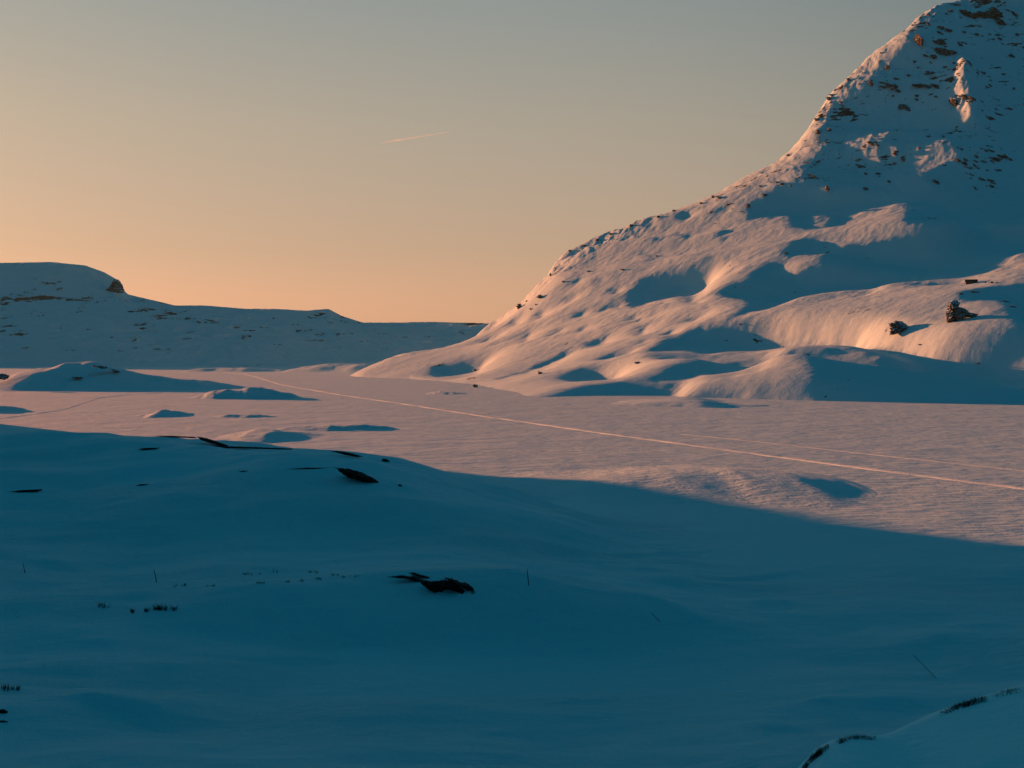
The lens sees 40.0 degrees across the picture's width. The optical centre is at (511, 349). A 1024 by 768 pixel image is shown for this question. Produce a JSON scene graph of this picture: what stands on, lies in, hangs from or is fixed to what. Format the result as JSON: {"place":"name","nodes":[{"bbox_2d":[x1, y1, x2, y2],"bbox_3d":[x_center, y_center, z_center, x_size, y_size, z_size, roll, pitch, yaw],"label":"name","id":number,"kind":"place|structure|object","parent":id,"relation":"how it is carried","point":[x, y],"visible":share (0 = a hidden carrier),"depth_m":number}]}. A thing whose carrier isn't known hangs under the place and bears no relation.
{"place":"outdoors","nodes":[
{"label":"outdoors","id":0,"kind":"place"},
{"bbox_2d":[0,262,488,365],"bbox_3d":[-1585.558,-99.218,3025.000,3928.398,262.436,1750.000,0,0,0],"label":"hills","id":1,"kind":"structure","parent":0,"point":[80,302],"depth_m":2718.44},
{"bbox_2d":[106,279,123,292],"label":"cliff","id":2,"kind":"structure","parent":1,"relation":"on","point":[116,285],"depth_m":3234.47},
{"bbox_2d":[0,0,956,322],"label":"sky","id":3,"kind":"structure","parent":0,"point":[374,161]},
{"bbox_2d":[0,431,1023,767],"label":"snowfield","id":4,"kind":"structure","parent":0,"point":[198,675],"depth_m":135.77},
{"bbox_2d":[1,683,20,690],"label":"heather","id":5,"kind":"object","parent":4,"relation":"on","point":[4,687],"visible":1,"depth_m":110.82},
{"bbox_2d":[7,489,41,492],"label":"rock","id":6,"kind":"object","parent":4,"relation":"on","point":[23,491],"visible":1,"depth_m":203.20},
{"bbox_2d":[139,448,156,449],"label":"rock","id":7,"kind":"object","parent":4,"relation":"on","point":[148,449],"visible":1,"depth_m":229.00},
{"bbox_2d":[152,602,177,610],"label":"heather","id":8,"kind":"object","parent":4,"relation":"on","point":[160,608],"visible":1,"depth_m":137.50},
{"bbox_2d":[160,436,227,445],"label":"rock","id":9,"kind":"object","parent":4,"relation":"on","point":[211,441],"visible":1,"depth_m":245.65},
{"bbox_2d":[215,446,291,449],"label":"rock","id":10,"kind":"object","parent":4,"relation":"on","point":[253,447],"visible":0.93,"depth_m":242.97},
{"bbox_2d":[293,467,378,482],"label":"rock","id":11,"kind":"object","parent":4,"relation":"on","point":[355,475],"visible":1,"depth_m":199.66},
{"bbox_2d":[331,451,362,456],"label":"rock","id":12,"kind":"object","parent":4,"relation":"on","point":[347,453],"visible":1,"depth_m":214.13},
{"bbox_2d":[391,572,473,593],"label":"rock","id":13,"kind":"object","parent":4,"relation":"on","point":[442,585],"visible":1,"depth_m":141.31},
{"bbox_2d":[801,744,828,767],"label":"grass fringe","id":14,"kind":"object","parent":4,"relation":"on","point":[818,752],"depth_m":44.69},
{"bbox_2d":[836,734,876,743],"bbox_3d":[11.344,12.958,46.619,0.512,0.519,3.425,0,0,44],"label":"grass fringe","id":15,"kind":"object","parent":4,"relation":"on","point":[857,736],"depth_m":46.63},
{"bbox_2d":[940,695,989,715],"bbox_3d":[16.021,12.604,49.833,2.182,0.574,0.786,0,0,-10],"label":"grass fringe","id":16,"kind":"object","parent":4,"relation":"on","point":[968,703],"depth_m":49.84},
{"bbox_2d":[993,687,1023,696],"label":"grass fringe","id":17,"kind":"object","parent":4,"relation":"on","point":[1008,690],"depth_m":49.96},
{"bbox_2d":[0,366,1023,696],"bbox_3d":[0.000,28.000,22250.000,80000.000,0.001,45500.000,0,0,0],"label":"frozen lake","id":18,"kind":"structure","parent":0,"point":[900,516],"depth_m":395.21},
{"bbox_2d":[0,406,31,411],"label":"islet","id":19,"kind":"object","parent":18,"relation":"in","point":[9,409],"visible":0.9,"depth_m":637.01},
{"bbox_2d":[0,393,152,418],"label":"snow track","id":20,"kind":"structure","parent":18,"relation":"on","point":[69,407],"depth_m":692.81},
{"bbox_2d":[0,361,248,390],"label":"islet","id":21,"kind":"object","parent":18,"relation":"in","point":[58,378],"visible":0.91,"depth_m":1000.80},
{"bbox_2d":[0,373,9,379],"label":"rock","id":22,"kind":"object","parent":21,"relation":"on","point":[3,376],"visible":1,"depth_m":984.58},
{"bbox_2d":[92,365,118,371],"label":"rock","id":23,"kind":"object","parent":21,"relation":"on","point":[105,367],"visible":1,"depth_m":1008.37},
{"bbox_2d":[136,409,194,417],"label":"islet","id":24,"kind":"object","parent":18,"relation":"in","point":[163,413],"visible":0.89,"depth_m":596.04},
{"bbox_2d":[98,400,280,411],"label":"snow track","id":25,"kind":"structure","parent":18,"relation":"on","point":[199,406],"depth_m":694.23},
{"bbox_2d":[183,367,284,371],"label":"islet","id":26,"kind":"object","parent":18,"relation":"in","point":[223,369],"visible":0.84,"depth_m":1814.87},
{"bbox_2d":[213,414,277,417],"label":"islet","id":27,"kind":"object","parent":18,"relation":"in","point":[244,416],"visible":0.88,"depth_m":584.00},
{"bbox_2d":[192,387,302,398],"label":"islet","id":28,"kind":"object","parent":18,"relation":"in","point":[254,393],"visible":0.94,"depth_m":809.04},
{"bbox_2d":[214,428,337,443],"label":"islet","id":29,"kind":"object","parent":18,"relation":"in","point":[265,436],"visible":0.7,"depth_m":443.14},
{"bbox_2d":[280,362,376,372],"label":"islet","id":30,"kind":"object","parent":18,"relation":"in","point":[344,367],"visible":0.43,"depth_m":1815.13},
{"bbox_2d":[275,424,395,430],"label":"islet","id":31,"kind":"object","parent":18,"relation":"in","point":[355,427],"visible":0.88,"depth_m":491.04},
{"bbox_2d":[426,391,466,394],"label":"islet","id":32,"kind":"object","parent":18,"relation":"in","point":[444,393],"visible":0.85,"depth_m":887.94},
{"bbox_2d":[223,372,1023,489],"bbox_3d":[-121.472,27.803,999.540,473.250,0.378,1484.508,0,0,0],"label":"snow track","id":33,"kind":"structure","parent":18,"relation":"on","point":[951,479],"depth_m":389.74},
{"bbox_2d":[683,434,1023,470],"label":"snow track","id":34,"kind":"structure","parent":18,"relation":"on","point":[862,453],"depth_m":375.41},
{"bbox_2d":[481,464,877,507],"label":"snow mound","id":35,"kind":"object","parent":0,"point":[691,484],"visible":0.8,"depth_m":277.07},
{"bbox_2d":[350,0,1023,407],"bbox_3d":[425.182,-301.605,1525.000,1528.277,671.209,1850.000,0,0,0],"label":"mountain","id":36,"kind":"structure","parent":0,"point":[858,268],"depth_m":1352.44},
{"bbox_2d":[865,141,879,146],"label":"rock","id":37,"kind":"object","parent":36,"relation":"on","point":[871,143],"visible":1,"depth_m":1639.84},
{"bbox_2d":[879,82,898,89],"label":"rock","id":38,"kind":"object","parent":36,"relation":"on","point":[893,86],"visible":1,"depth_m":1774.03},
{"bbox_2d":[888,320,908,334],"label":"rock outcrop","id":39,"kind":"object","parent":36,"relation":"on","point":[896,327],"visible":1,"depth_m":949.61},
{"bbox_2d":[898,104,910,110],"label":"rock","id":40,"kind":"object","parent":36,"relation":"on","point":[906,107],"visible":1,"depth_m":1735.35},
{"bbox_2d":[914,34,922,45],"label":"rock","id":41,"kind":"object","parent":36,"relation":"on","point":[918,39],"visible":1,"depth_m":1824.50},
{"bbox_2d":[912,83,938,88],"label":"rock","id":42,"kind":"object","parent":36,"relation":"on","point":[919,85],"visible":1,"depth_m":1743.12},
{"bbox_2d":[933,39,946,44],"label":"rock","id":43,"kind":"object","parent":36,"relation":"on","point":[940,41],"visible":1,"depth_m":1818.14},
{"bbox_2d":[934,47,955,55],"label":"rock","id":44,"kind":"object","parent":36,"relation":"on","point":[943,51],"visible":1,"depth_m":1797.73},
{"bbox_2d":[949,98,957,105],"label":"rock","id":45,"kind":"object","parent":36,"relation":"on","point":[953,101],"visible":1,"depth_m":1683.67},
{"bbox_2d":[954,158,968,164],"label":"rock","id":46,"kind":"object","parent":36,"relation":"on","point":[959,160],"visible":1,"depth_m":1528.42},
{"bbox_2d":[946,300,978,322],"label":"rock outcrop","id":47,"kind":"object","parent":36,"relation":"on","point":[954,312],"visible":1,"depth_m":920.43},
{"bbox_2d":[958,94,975,102],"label":"rock","id":48,"kind":"object","parent":36,"relation":"on","point":[964,96],"visible":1,"depth_m":1668.96},
{"bbox_2d":[965,279,977,283],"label":"hut","id":49,"kind":"object","parent":36,"relation":"on","point":[969,281],"visible":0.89,"depth_m":1060.13},
{"bbox_2d":[959,9,986,18],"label":"rock","id":50,"kind":"object","parent":36,"relation":"on","point":[980,14],"visible":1,"depth_m":1881.45},
{"bbox_2d":[978,177,995,183],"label":"rock","id":51,"kind":"object","parent":36,"relation":"on","point":[979,178],"visible":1,"depth_m":1501.32},
{"bbox_2d":[985,7,1004,24],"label":"rock","id":52,"kind":"object","parent":36,"relation":"on","point":[994,13],"visible":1,"depth_m":1879.19},
{"bbox_2d":[988,156,1001,160],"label":"rock","id":53,"kind":"object","parent":36,"relation":"on","point":[996,159],"visible":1,"depth_m":1554.42},
{"bbox_2d":[997,154,1012,160],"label":"rock","id":54,"kind":"object","parent":36,"relation":"on","point":[1003,156],"visible":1,"depth_m":1561.61}
]}

